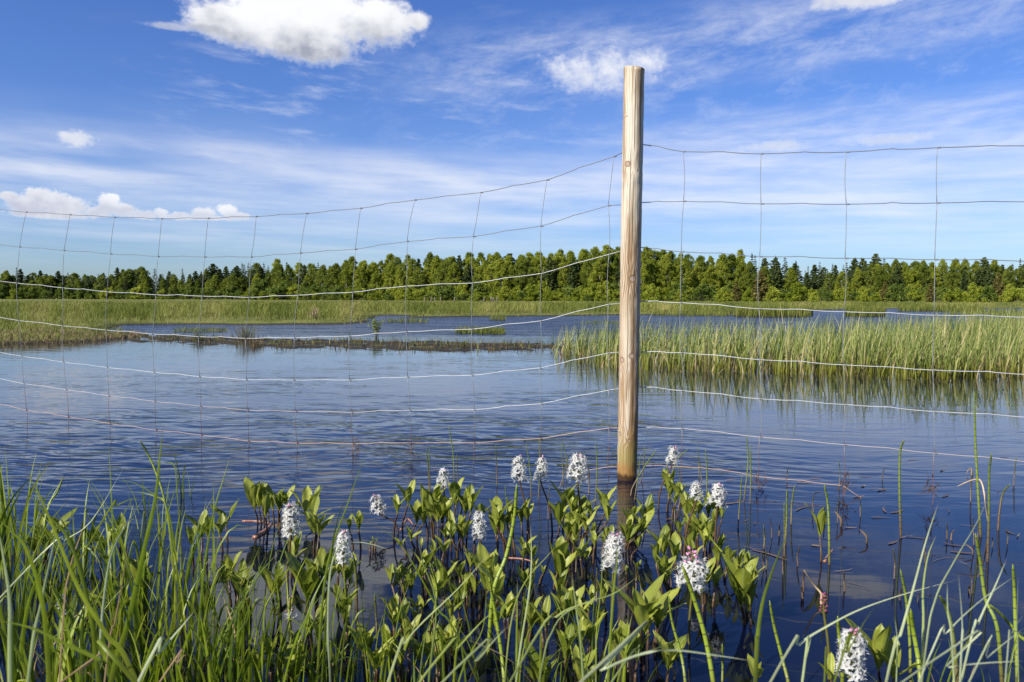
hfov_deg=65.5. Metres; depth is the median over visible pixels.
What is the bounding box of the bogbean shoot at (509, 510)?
[502,505,515,555]
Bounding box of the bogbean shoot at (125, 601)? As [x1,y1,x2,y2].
[102,598,130,606]
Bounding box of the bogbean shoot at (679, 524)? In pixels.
[669,517,686,554]
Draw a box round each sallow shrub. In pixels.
[0,285,10,298]
[17,287,30,298]
[27,286,38,298]
[38,289,52,298]
[52,288,63,298]
[63,284,76,298]
[71,287,87,298]
[84,288,97,298]
[93,284,108,298]
[112,288,126,298]
[125,289,134,298]
[144,288,154,298]
[164,289,173,298]
[177,288,188,298]
[183,284,193,298]
[193,287,205,299]
[200,287,217,299]
[212,289,224,299]
[223,284,237,299]
[233,289,243,299]
[248,288,259,299]
[251,279,267,299]
[264,286,270,295]
[268,288,285,299]
[272,280,293,299]
[298,280,310,298]
[302,290,312,299]
[306,283,323,298]
[319,283,328,299]
[321,289,331,299]
[328,291,340,299]
[331,284,344,299]
[367,288,373,299]
[382,291,388,299]
[386,294,394,299]
[423,292,435,300]
[432,285,444,297]
[436,289,453,300]
[440,284,457,294]
[452,294,461,300]
[459,293,469,299]
[469,281,481,299]
[480,286,492,298]
[516,289,527,300]
[561,285,579,296]
[583,294,593,301]
[605,282,619,296]
[666,280,690,300]
[690,283,715,300]
[705,284,717,300]
[721,281,732,300]
[779,288,786,300]
[817,287,825,300]
[822,290,834,301]
[849,291,858,300]
[884,283,908,301]
[903,286,917,300]
[917,284,937,300]
[935,286,952,300]
[980,284,998,301]
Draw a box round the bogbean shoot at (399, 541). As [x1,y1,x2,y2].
[395,537,406,555]
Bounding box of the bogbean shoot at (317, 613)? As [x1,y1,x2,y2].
[302,600,325,639]
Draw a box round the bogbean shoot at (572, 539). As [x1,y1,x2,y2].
[568,534,579,563]
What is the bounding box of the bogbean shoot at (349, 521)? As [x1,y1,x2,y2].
[344,514,353,549]
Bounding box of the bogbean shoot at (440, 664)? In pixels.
[438,636,452,681]
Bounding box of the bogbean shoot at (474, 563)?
[469,555,477,592]
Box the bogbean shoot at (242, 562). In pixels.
[232,558,253,608]
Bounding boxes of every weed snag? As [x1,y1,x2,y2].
[347,436,359,452]
[400,438,417,456]
[748,474,767,489]
[836,468,855,494]
[918,470,939,498]
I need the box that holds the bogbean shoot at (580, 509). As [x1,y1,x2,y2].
[577,501,586,539]
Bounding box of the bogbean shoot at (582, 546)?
[573,538,589,577]
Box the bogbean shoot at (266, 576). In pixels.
[258,566,283,612]
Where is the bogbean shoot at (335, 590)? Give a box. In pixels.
[333,582,358,635]
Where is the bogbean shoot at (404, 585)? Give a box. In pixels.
[392,569,411,598]
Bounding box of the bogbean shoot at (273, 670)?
[265,652,275,681]
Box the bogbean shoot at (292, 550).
[278,538,306,578]
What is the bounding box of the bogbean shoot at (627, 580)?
[625,565,628,589]
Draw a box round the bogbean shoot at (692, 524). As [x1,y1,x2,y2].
[690,514,710,547]
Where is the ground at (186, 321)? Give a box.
[0,298,1023,350]
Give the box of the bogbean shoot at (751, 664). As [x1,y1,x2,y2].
[747,654,763,677]
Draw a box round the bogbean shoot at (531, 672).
[519,655,550,681]
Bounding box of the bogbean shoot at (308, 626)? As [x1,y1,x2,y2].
[298,614,319,655]
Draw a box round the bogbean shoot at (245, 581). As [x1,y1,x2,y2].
[236,572,255,609]
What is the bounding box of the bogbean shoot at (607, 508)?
[595,496,617,551]
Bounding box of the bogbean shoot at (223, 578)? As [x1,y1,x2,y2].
[216,565,231,604]
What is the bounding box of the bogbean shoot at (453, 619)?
[449,614,461,654]
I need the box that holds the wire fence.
[0,66,1023,504]
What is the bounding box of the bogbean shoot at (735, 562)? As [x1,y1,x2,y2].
[733,556,746,568]
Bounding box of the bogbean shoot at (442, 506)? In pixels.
[433,497,451,530]
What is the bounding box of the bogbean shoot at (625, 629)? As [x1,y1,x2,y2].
[614,623,629,644]
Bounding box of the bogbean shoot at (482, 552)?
[474,542,494,616]
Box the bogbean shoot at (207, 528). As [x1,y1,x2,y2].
[193,515,214,562]
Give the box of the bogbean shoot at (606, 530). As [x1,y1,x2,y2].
[601,525,612,549]
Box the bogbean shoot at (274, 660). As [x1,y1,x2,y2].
[271,653,284,676]
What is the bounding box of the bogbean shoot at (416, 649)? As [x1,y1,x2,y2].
[408,635,426,681]
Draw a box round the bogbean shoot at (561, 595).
[557,586,572,627]
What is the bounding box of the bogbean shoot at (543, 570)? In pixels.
[539,565,545,586]
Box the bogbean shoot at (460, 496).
[458,494,462,514]
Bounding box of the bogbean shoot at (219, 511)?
[210,499,238,542]
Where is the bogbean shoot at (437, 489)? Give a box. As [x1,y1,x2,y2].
[424,480,441,526]
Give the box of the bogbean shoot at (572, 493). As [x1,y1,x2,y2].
[569,486,574,512]
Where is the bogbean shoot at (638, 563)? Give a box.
[633,559,641,583]
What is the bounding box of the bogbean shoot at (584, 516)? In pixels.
[582,511,595,537]
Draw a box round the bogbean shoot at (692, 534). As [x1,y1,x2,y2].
[677,528,696,557]
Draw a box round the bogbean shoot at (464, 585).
[462,576,467,620]
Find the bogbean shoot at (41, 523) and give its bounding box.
[27,514,44,556]
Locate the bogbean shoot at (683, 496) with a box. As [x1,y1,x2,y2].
[679,491,686,532]
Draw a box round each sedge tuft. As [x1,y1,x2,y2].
[0,451,60,580]
[0,454,16,536]
[0,462,37,597]
[0,493,94,652]
[0,498,83,622]
[0,517,105,641]
[0,544,49,681]
[0,559,125,681]
[0,582,196,681]
[0,598,105,678]
[1,458,57,554]
[1,511,109,599]
[16,547,134,681]
[29,553,154,681]
[37,600,193,681]
[43,501,123,623]
[47,480,133,578]
[59,522,251,677]
[69,603,254,681]
[70,507,177,637]
[80,606,248,680]
[87,505,150,561]
[90,480,178,633]
[97,548,219,681]
[122,477,152,516]
[124,476,189,542]
[131,583,330,681]
[138,582,277,681]
[150,481,254,635]
[150,524,308,681]
[155,447,201,498]
[163,556,298,681]
[191,516,306,631]
[193,641,389,681]
[202,568,328,681]
[209,564,357,681]
[222,597,259,681]
[257,631,410,681]
[272,566,384,681]
[321,584,452,681]
[325,582,381,681]
[375,603,462,681]
[382,614,461,681]
[407,622,503,681]
[441,577,575,681]
[467,639,588,681]
[492,599,574,681]
[552,576,657,681]
[555,611,640,681]
[871,629,978,681]
[948,632,1023,681]
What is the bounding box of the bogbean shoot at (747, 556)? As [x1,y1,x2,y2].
[743,549,755,562]
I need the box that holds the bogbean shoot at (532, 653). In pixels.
[524,638,562,680]
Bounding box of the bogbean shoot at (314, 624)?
[310,617,324,661]
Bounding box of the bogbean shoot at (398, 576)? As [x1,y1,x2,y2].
[393,566,406,604]
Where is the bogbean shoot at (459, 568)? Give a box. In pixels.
[450,560,465,586]
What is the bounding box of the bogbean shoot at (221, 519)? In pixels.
[214,513,228,551]
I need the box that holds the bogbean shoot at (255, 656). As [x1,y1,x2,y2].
[251,648,273,675]
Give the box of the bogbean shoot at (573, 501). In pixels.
[565,494,578,536]
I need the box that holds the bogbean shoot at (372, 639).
[357,622,380,680]
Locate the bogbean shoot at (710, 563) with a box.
[697,556,715,603]
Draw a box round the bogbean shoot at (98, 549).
[92,544,114,569]
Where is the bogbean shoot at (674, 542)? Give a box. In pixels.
[663,531,680,595]
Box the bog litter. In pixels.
[138,331,556,349]
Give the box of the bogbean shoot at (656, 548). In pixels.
[650,537,662,594]
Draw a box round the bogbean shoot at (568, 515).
[563,509,577,540]
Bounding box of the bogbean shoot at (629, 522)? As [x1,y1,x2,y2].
[621,514,632,550]
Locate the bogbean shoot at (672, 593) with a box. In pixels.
[641,586,679,648]
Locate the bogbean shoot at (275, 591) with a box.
[272,576,288,613]
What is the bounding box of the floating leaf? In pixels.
[752,549,786,559]
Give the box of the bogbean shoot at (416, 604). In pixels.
[408,597,422,626]
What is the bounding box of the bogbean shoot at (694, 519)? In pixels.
[691,515,708,557]
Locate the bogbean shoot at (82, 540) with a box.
[72,532,85,556]
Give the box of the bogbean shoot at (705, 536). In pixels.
[699,528,710,563]
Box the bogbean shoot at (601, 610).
[594,605,604,638]
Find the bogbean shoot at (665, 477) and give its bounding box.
[661,468,675,507]
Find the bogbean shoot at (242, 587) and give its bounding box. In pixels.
[236,579,253,618]
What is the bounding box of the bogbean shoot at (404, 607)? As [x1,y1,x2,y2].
[390,597,409,640]
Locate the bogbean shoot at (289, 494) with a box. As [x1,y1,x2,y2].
[279,484,295,524]
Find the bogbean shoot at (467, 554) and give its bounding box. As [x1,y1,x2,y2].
[464,551,476,590]
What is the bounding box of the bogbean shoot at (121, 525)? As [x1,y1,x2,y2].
[107,522,123,559]
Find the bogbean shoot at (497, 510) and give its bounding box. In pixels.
[489,495,512,548]
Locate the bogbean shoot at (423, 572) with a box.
[420,568,427,594]
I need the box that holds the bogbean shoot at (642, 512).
[631,505,654,540]
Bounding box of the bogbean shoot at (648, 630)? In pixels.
[646,616,654,651]
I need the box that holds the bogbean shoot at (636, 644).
[630,633,649,681]
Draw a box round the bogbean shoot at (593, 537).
[586,530,603,562]
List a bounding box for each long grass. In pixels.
[0,466,192,681]
[0,473,137,681]
[2,621,137,681]
[18,436,230,681]
[58,516,130,681]
[60,648,196,681]
[108,430,162,681]
[316,447,367,681]
[327,542,390,681]
[375,525,485,681]
[387,546,499,681]
[442,574,640,681]
[504,528,589,681]
[579,621,1023,681]
[595,542,684,681]
[753,530,789,681]
[769,580,955,681]
[801,611,871,681]
[885,505,937,681]
[918,501,1018,681]
[947,572,1021,681]
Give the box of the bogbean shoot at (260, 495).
[258,482,264,525]
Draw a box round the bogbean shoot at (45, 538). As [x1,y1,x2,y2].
[41,530,60,565]
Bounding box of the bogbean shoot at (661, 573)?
[656,560,667,591]
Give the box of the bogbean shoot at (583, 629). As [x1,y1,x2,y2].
[572,615,590,653]
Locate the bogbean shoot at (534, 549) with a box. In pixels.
[527,543,537,574]
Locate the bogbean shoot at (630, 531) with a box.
[619,522,639,555]
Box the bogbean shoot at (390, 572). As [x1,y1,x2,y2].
[383,563,401,594]
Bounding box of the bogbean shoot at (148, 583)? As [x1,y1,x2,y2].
[142,566,153,608]
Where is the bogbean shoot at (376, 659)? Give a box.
[360,636,394,681]
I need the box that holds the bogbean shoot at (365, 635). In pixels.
[347,625,374,681]
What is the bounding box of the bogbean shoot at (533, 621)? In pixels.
[524,612,545,641]
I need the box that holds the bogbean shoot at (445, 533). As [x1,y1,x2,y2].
[433,519,451,556]
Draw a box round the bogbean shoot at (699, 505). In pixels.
[696,498,707,537]
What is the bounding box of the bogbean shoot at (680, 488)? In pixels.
[676,482,687,517]
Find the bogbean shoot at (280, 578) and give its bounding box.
[265,561,288,608]
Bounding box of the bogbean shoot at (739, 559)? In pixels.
[733,548,744,565]
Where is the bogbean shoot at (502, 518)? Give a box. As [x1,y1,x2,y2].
[498,514,508,557]
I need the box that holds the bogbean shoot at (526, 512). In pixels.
[517,503,533,543]
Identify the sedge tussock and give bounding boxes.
[191,331,205,341]
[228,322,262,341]
[243,339,268,346]
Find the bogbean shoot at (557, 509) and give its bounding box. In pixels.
[548,501,569,540]
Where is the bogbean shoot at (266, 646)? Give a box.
[259,633,278,680]
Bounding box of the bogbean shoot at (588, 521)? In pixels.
[579,513,594,541]
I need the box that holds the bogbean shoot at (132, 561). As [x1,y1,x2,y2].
[128,551,148,602]
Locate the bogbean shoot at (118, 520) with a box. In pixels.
[114,512,133,543]
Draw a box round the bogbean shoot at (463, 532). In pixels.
[448,518,469,555]
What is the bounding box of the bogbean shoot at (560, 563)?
[556,550,576,576]
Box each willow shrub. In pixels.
[6,289,22,298]
[99,286,114,298]
[130,284,146,298]
[156,289,167,298]
[240,294,250,299]
[244,284,253,299]
[257,291,269,299]
[268,293,278,299]
[282,293,292,299]
[285,283,300,299]
[296,293,304,299]
[311,291,320,299]
[340,288,359,299]
[352,284,365,299]
[367,293,373,300]
[373,292,379,299]
[378,285,387,299]
[386,284,397,299]
[393,284,406,299]
[397,294,406,299]
[404,289,416,299]
[405,284,415,296]
[412,289,422,299]
[416,288,428,299]
[425,284,435,299]
[455,281,469,298]
[469,289,485,300]
[488,294,499,300]
[489,288,499,299]
[496,286,511,299]
[497,291,512,300]
[510,285,521,296]
[511,292,521,300]
[523,284,533,292]
[523,289,538,300]
[533,281,550,300]
[535,291,542,300]
[541,286,554,299]
[544,291,555,300]
[552,290,563,300]
[553,293,563,300]
[569,290,579,300]
[575,285,586,298]
[578,291,590,300]
[582,282,599,298]
[593,280,614,298]
[594,292,605,300]
[606,289,619,300]
[641,289,655,299]
[643,283,664,300]
[664,287,673,300]
[672,289,688,301]
[687,287,698,300]
[714,287,733,301]
[715,292,722,301]
[741,289,753,301]
[763,286,783,301]
[784,292,793,301]
[787,282,806,300]
[803,286,811,300]
[809,293,820,301]
[810,288,818,294]
[833,287,851,300]
[856,286,871,301]
[869,292,881,301]
[906,282,923,299]
[906,288,924,301]
[941,290,956,301]
[954,287,967,301]
[962,282,987,301]
[998,283,1023,301]
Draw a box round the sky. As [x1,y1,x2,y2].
[0,0,1023,295]
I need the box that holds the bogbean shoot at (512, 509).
[507,499,513,528]
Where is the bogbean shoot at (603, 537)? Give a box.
[601,533,607,553]
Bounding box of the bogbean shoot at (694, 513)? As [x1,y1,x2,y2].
[674,508,697,533]
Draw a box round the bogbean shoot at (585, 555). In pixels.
[577,546,591,579]
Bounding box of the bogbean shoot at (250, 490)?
[243,476,261,523]
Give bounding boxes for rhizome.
[242,520,276,524]
[252,522,272,537]
[400,518,415,529]
[823,549,833,561]
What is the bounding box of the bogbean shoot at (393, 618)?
[384,606,398,634]
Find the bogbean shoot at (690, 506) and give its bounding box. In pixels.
[685,500,698,513]
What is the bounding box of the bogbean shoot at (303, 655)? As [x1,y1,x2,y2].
[278,628,309,681]
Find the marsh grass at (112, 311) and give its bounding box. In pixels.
[0,298,1023,344]
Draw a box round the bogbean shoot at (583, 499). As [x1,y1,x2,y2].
[577,495,596,532]
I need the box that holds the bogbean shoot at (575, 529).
[563,520,583,551]
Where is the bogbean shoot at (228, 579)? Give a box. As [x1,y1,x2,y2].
[221,560,237,594]
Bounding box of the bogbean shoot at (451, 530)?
[444,522,458,557]
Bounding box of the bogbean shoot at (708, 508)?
[703,492,714,517]
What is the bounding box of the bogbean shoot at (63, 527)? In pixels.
[36,520,71,557]
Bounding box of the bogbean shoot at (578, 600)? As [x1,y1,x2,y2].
[574,595,595,639]
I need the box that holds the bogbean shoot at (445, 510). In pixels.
[432,501,452,539]
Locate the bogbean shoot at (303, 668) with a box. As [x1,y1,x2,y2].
[283,644,310,680]
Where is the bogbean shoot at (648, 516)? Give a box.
[626,507,654,549]
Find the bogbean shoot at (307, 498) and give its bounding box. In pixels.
[290,485,322,511]
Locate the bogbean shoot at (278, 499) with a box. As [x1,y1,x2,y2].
[266,490,281,526]
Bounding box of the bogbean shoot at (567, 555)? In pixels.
[565,549,580,586]
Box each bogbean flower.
[55,594,68,639]
[281,501,303,591]
[285,595,297,640]
[334,529,353,617]
[369,494,398,533]
[436,468,450,539]
[471,510,487,543]
[510,455,529,539]
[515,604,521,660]
[533,455,552,532]
[566,452,588,530]
[600,531,624,603]
[657,445,679,508]
[674,546,709,644]
[683,480,703,555]
[704,482,728,569]
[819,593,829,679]
[834,627,869,681]
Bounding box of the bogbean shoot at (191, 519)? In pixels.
[184,508,211,560]
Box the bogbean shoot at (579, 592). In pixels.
[561,584,584,623]
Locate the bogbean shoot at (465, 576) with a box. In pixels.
[460,573,469,616]
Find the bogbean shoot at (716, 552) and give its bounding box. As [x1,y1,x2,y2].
[711,545,728,567]
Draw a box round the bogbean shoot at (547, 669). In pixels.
[542,657,557,681]
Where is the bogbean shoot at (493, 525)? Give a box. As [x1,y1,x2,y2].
[488,511,498,548]
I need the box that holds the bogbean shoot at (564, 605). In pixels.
[551,590,570,632]
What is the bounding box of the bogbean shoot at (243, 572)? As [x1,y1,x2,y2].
[229,564,252,611]
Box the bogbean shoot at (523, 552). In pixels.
[516,541,527,570]
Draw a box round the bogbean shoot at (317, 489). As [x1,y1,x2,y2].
[300,485,319,495]
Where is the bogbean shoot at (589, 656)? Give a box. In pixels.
[572,645,594,680]
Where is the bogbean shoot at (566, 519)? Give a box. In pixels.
[565,518,577,541]
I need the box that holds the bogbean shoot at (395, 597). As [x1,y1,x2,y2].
[379,593,398,636]
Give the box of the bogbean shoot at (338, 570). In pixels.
[328,546,349,584]
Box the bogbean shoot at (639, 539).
[630,533,642,560]
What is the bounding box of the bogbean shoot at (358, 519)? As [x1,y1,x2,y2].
[350,509,363,548]
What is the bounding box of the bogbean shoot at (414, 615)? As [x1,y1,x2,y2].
[410,606,421,635]
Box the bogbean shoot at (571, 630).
[555,623,577,678]
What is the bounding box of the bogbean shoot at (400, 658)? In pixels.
[385,635,410,681]
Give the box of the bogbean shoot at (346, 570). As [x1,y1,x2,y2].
[338,559,352,592]
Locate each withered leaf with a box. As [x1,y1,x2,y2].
[670,666,675,678]
[835,511,842,526]
[860,530,867,542]
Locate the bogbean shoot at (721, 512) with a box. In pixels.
[717,506,725,540]
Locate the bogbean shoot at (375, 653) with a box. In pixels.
[366,651,386,681]
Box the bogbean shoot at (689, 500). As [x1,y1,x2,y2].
[685,491,702,511]
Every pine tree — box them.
[2,280,9,298]
[6,276,14,290]
[16,269,24,283]
[52,271,63,293]
[61,276,68,292]
[83,279,90,294]
[90,276,99,289]
[103,278,112,290]
[113,274,126,293]
[114,267,119,278]
[124,270,136,290]
[132,272,142,286]
[156,274,162,294]
[165,271,174,289]
[191,271,199,287]
[203,263,217,286]
[213,269,223,290]
[222,266,229,280]
[227,267,242,290]
[246,269,256,288]
[255,266,264,282]
[299,265,307,285]
[416,258,422,288]
[455,260,463,284]
[456,255,464,271]
[461,263,476,290]
[503,253,515,264]
[542,257,550,280]
[543,260,560,290]
[566,259,580,292]
[613,262,619,289]
[731,281,741,300]
[751,270,768,300]
[758,258,771,289]
[769,258,783,280]
[771,269,784,289]
[789,263,802,283]
[801,272,811,289]
[808,264,819,288]
[812,273,818,289]
[817,267,831,290]
[830,265,840,289]
[847,257,859,286]
[858,259,872,286]
[861,261,869,288]
[867,253,883,285]
[878,282,888,301]
[890,265,905,291]
[925,283,935,301]
[959,271,969,292]
[973,269,983,287]
[980,257,989,271]
[980,260,990,285]
[982,268,994,286]
[991,273,1004,301]
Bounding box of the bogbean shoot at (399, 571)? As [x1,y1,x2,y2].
[398,568,403,600]
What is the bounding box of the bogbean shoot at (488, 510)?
[484,500,502,542]
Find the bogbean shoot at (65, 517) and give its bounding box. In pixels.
[37,507,77,555]
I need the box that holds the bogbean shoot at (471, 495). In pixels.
[465,484,482,545]
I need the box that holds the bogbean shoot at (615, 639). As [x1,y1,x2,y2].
[609,623,621,680]
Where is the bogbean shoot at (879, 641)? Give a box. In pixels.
[842,614,891,681]
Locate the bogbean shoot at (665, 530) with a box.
[646,524,669,584]
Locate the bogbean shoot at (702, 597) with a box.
[700,577,707,611]
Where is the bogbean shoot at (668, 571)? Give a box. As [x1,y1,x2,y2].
[659,562,676,606]
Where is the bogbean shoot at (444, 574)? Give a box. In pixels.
[435,556,458,606]
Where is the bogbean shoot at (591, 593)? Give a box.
[585,584,598,622]
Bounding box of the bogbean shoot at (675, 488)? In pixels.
[668,480,685,515]
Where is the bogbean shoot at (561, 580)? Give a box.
[547,567,568,618]
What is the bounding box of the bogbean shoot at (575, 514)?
[570,509,588,525]
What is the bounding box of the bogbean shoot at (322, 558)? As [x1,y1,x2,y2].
[302,546,335,607]
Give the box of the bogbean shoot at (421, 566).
[412,559,426,597]
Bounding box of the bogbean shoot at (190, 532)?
[186,523,195,568]
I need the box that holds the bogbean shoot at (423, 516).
[412,510,427,539]
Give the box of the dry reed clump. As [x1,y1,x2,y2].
[307,306,321,318]
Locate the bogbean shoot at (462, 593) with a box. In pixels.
[449,581,467,627]
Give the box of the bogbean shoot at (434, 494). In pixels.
[430,487,445,539]
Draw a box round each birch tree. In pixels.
[142,280,149,298]
[175,280,183,298]
[203,280,209,297]
[251,273,263,287]
[270,258,282,279]
[291,262,306,290]
[302,273,312,285]
[338,268,352,292]
[348,261,356,282]
[351,261,369,299]
[352,267,368,298]
[367,262,381,288]
[368,270,383,297]
[380,264,395,287]
[381,253,397,270]
[383,265,395,294]
[394,266,405,289]
[402,254,413,282]
[405,264,416,287]
[422,263,430,286]
[430,255,443,285]
[430,264,436,287]
[446,262,462,292]
[462,252,473,290]
[463,257,478,294]
[471,266,483,288]
[476,252,486,273]
[481,260,490,286]
[482,264,499,293]
[484,253,491,277]
[491,252,503,288]
[491,258,510,294]
[502,255,515,289]
[512,255,528,289]
[522,252,533,271]
[526,257,539,287]
[530,251,545,283]
[535,265,544,297]
[543,253,557,292]
[547,252,566,287]
[554,248,566,264]
[557,257,568,291]
[565,250,578,269]
[565,253,580,282]
[577,249,590,287]
[584,246,600,283]
[587,255,610,290]
[601,245,617,266]
[603,263,617,294]
[640,254,653,297]
[643,246,654,279]
[646,259,663,295]
[654,254,678,295]
[659,260,675,294]
[671,261,693,299]
[677,253,683,273]
[682,258,691,293]
[688,263,703,296]
[699,265,718,300]
[708,255,715,270]
[713,254,730,280]
[714,261,725,288]
[719,265,730,287]
[732,262,749,294]
[734,249,745,273]
[734,262,750,293]
[782,267,797,291]
[833,271,849,295]
[843,279,851,299]
[851,267,861,299]
[869,264,883,293]
[900,265,908,286]
[903,269,921,299]
[924,262,938,285]
[929,270,941,288]
[938,260,948,281]
[947,258,962,287]
[971,260,981,280]
[989,260,1000,269]
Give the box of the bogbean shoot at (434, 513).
[424,502,451,547]
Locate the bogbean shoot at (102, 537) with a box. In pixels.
[92,535,104,561]
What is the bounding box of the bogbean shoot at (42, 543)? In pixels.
[35,535,53,566]
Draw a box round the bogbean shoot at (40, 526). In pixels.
[38,521,67,551]
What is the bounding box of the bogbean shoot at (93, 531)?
[84,525,100,551]
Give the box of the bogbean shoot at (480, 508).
[469,501,494,554]
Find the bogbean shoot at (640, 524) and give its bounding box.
[628,517,646,548]
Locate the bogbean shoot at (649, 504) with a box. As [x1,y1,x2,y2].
[635,492,654,531]
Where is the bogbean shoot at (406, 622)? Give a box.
[400,608,422,663]
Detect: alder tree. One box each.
[0,271,12,298]
[9,282,19,296]
[19,282,28,297]
[25,280,39,296]
[27,273,36,281]
[36,277,46,298]
[38,275,47,298]
[46,275,58,297]
[64,273,84,298]
[74,280,83,297]
[93,274,104,296]
[109,280,119,298]
[116,271,132,298]
[135,266,152,279]
[136,270,153,295]
[159,277,169,296]
[168,277,177,292]
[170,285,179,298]
[183,279,194,298]
[194,278,203,292]
[209,275,223,299]
[220,278,229,297]
[226,273,240,291]
[234,276,247,296]
[247,263,262,285]
[264,270,271,287]
[268,264,285,285]
[272,270,286,293]
[283,265,297,292]
[291,275,299,293]
[306,263,315,284]
[309,263,318,285]
[314,264,328,299]
[316,268,328,289]
[323,268,339,289]
[329,263,342,287]
[345,256,358,270]
[374,259,386,283]
[392,257,401,272]
[393,263,406,283]
[405,258,419,288]
[410,266,429,293]
[422,252,434,275]
[432,260,454,288]
[442,256,456,287]
[510,264,523,289]
[515,260,536,295]
[580,258,598,299]
[584,248,602,282]
[598,252,618,282]
[611,250,619,279]
[640,250,649,298]
[644,250,669,283]
[667,251,675,260]
[667,258,687,300]
[681,253,693,282]
[690,256,706,300]
[717,253,738,287]
[742,261,757,292]
[759,266,774,298]
[822,272,835,299]
[862,263,880,300]
[873,266,888,291]
[882,263,893,285]
[889,259,902,280]
[900,261,907,269]
[908,260,916,271]
[910,265,935,290]
[911,261,924,300]
[917,260,927,286]
[937,263,948,287]
[942,273,954,290]
[948,266,957,291]
[956,263,971,287]
[958,258,972,277]
[966,263,977,296]
[990,264,1004,278]
[994,273,1004,291]
[1004,265,1015,288]
[1012,268,1021,285]
[1015,264,1023,287]
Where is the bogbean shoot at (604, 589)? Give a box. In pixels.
[596,578,607,621]
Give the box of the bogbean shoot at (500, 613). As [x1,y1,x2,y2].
[486,602,508,645]
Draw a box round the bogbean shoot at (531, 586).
[520,573,534,604]
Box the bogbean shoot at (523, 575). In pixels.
[516,564,528,596]
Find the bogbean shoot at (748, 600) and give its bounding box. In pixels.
[739,578,758,628]
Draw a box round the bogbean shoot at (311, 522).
[305,511,326,555]
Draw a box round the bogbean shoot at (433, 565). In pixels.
[425,559,435,572]
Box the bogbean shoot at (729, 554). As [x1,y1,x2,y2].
[724,546,737,580]
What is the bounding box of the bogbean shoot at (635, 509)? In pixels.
[621,504,642,517]
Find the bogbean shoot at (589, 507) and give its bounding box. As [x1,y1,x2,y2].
[586,500,600,536]
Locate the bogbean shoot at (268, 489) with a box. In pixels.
[265,484,284,526]
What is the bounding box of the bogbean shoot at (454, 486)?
[448,476,464,516]
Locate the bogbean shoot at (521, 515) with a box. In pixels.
[511,497,529,538]
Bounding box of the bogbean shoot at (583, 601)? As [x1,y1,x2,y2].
[581,597,594,619]
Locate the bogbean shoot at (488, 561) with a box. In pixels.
[464,546,497,590]
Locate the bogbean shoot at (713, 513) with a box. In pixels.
[711,508,720,544]
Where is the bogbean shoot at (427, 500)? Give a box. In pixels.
[423,492,438,539]
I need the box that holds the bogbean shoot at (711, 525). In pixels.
[700,518,714,560]
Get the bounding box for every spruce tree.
[12,267,20,294]
[48,281,55,298]
[119,274,128,298]
[149,281,155,295]
[152,268,157,296]
[196,272,205,298]
[241,264,247,291]
[768,257,777,299]
[781,258,787,275]
[784,262,788,288]
[842,263,852,295]
[849,264,855,290]
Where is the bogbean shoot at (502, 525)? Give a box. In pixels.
[497,511,507,554]
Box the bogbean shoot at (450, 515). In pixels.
[445,509,465,550]
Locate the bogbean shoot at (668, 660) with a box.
[663,644,683,681]
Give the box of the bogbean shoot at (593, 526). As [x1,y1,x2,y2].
[586,521,595,555]
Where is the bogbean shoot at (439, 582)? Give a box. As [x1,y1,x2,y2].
[430,569,449,612]
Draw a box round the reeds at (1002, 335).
[546,303,1023,379]
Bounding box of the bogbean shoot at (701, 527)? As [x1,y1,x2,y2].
[689,510,707,562]
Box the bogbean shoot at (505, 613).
[499,599,513,638]
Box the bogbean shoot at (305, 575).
[284,549,318,612]
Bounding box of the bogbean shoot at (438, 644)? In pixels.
[425,628,448,679]
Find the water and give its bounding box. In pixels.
[0,308,1023,681]
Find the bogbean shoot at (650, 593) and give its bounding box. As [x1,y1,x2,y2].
[602,572,665,663]
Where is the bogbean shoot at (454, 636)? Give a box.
[442,626,466,680]
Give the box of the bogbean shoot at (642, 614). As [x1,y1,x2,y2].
[632,587,670,670]
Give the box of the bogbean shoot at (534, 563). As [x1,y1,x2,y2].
[530,556,537,575]
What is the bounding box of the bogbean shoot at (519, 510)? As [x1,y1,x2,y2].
[507,504,521,547]
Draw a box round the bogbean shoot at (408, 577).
[406,568,419,608]
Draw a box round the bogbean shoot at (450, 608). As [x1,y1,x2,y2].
[445,600,463,619]
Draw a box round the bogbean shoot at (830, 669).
[818,652,834,681]
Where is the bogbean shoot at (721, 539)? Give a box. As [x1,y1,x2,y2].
[712,532,726,566]
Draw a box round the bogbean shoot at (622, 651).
[608,636,634,681]
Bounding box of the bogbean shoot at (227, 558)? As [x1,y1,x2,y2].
[224,550,242,598]
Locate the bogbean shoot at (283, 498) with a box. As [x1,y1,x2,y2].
[272,492,285,527]
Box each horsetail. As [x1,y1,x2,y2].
[44,477,62,527]
[140,441,172,566]
[344,570,348,624]
[352,553,357,620]
[374,592,377,638]
[426,448,429,491]
[428,564,437,630]
[429,449,430,491]
[449,429,454,480]
[486,484,517,668]
[489,578,505,681]
[526,443,531,499]
[538,442,539,499]
[561,446,563,484]
[588,465,589,494]
[595,444,596,501]
[595,570,597,601]
[630,450,655,494]
[634,454,640,499]
[639,576,642,595]
[669,597,686,681]
[682,564,715,681]
[703,517,733,563]
[705,448,707,493]
[721,643,723,681]
[737,478,741,527]
[743,436,748,501]
[749,446,750,503]
[763,525,764,548]
[769,600,789,681]
[783,503,784,555]
[785,491,787,544]
[790,485,794,523]
[824,484,830,564]
[837,616,844,681]
[843,570,845,590]
[893,549,895,578]
[898,439,904,536]
[900,569,912,681]
[909,608,920,680]
[939,595,958,681]
[969,565,972,592]
[970,472,972,501]
[972,516,974,544]
[973,395,981,536]
[975,533,1003,681]
[986,452,991,560]
[990,605,1023,640]
[997,483,1010,529]
[1012,564,1019,681]
[1013,456,1016,484]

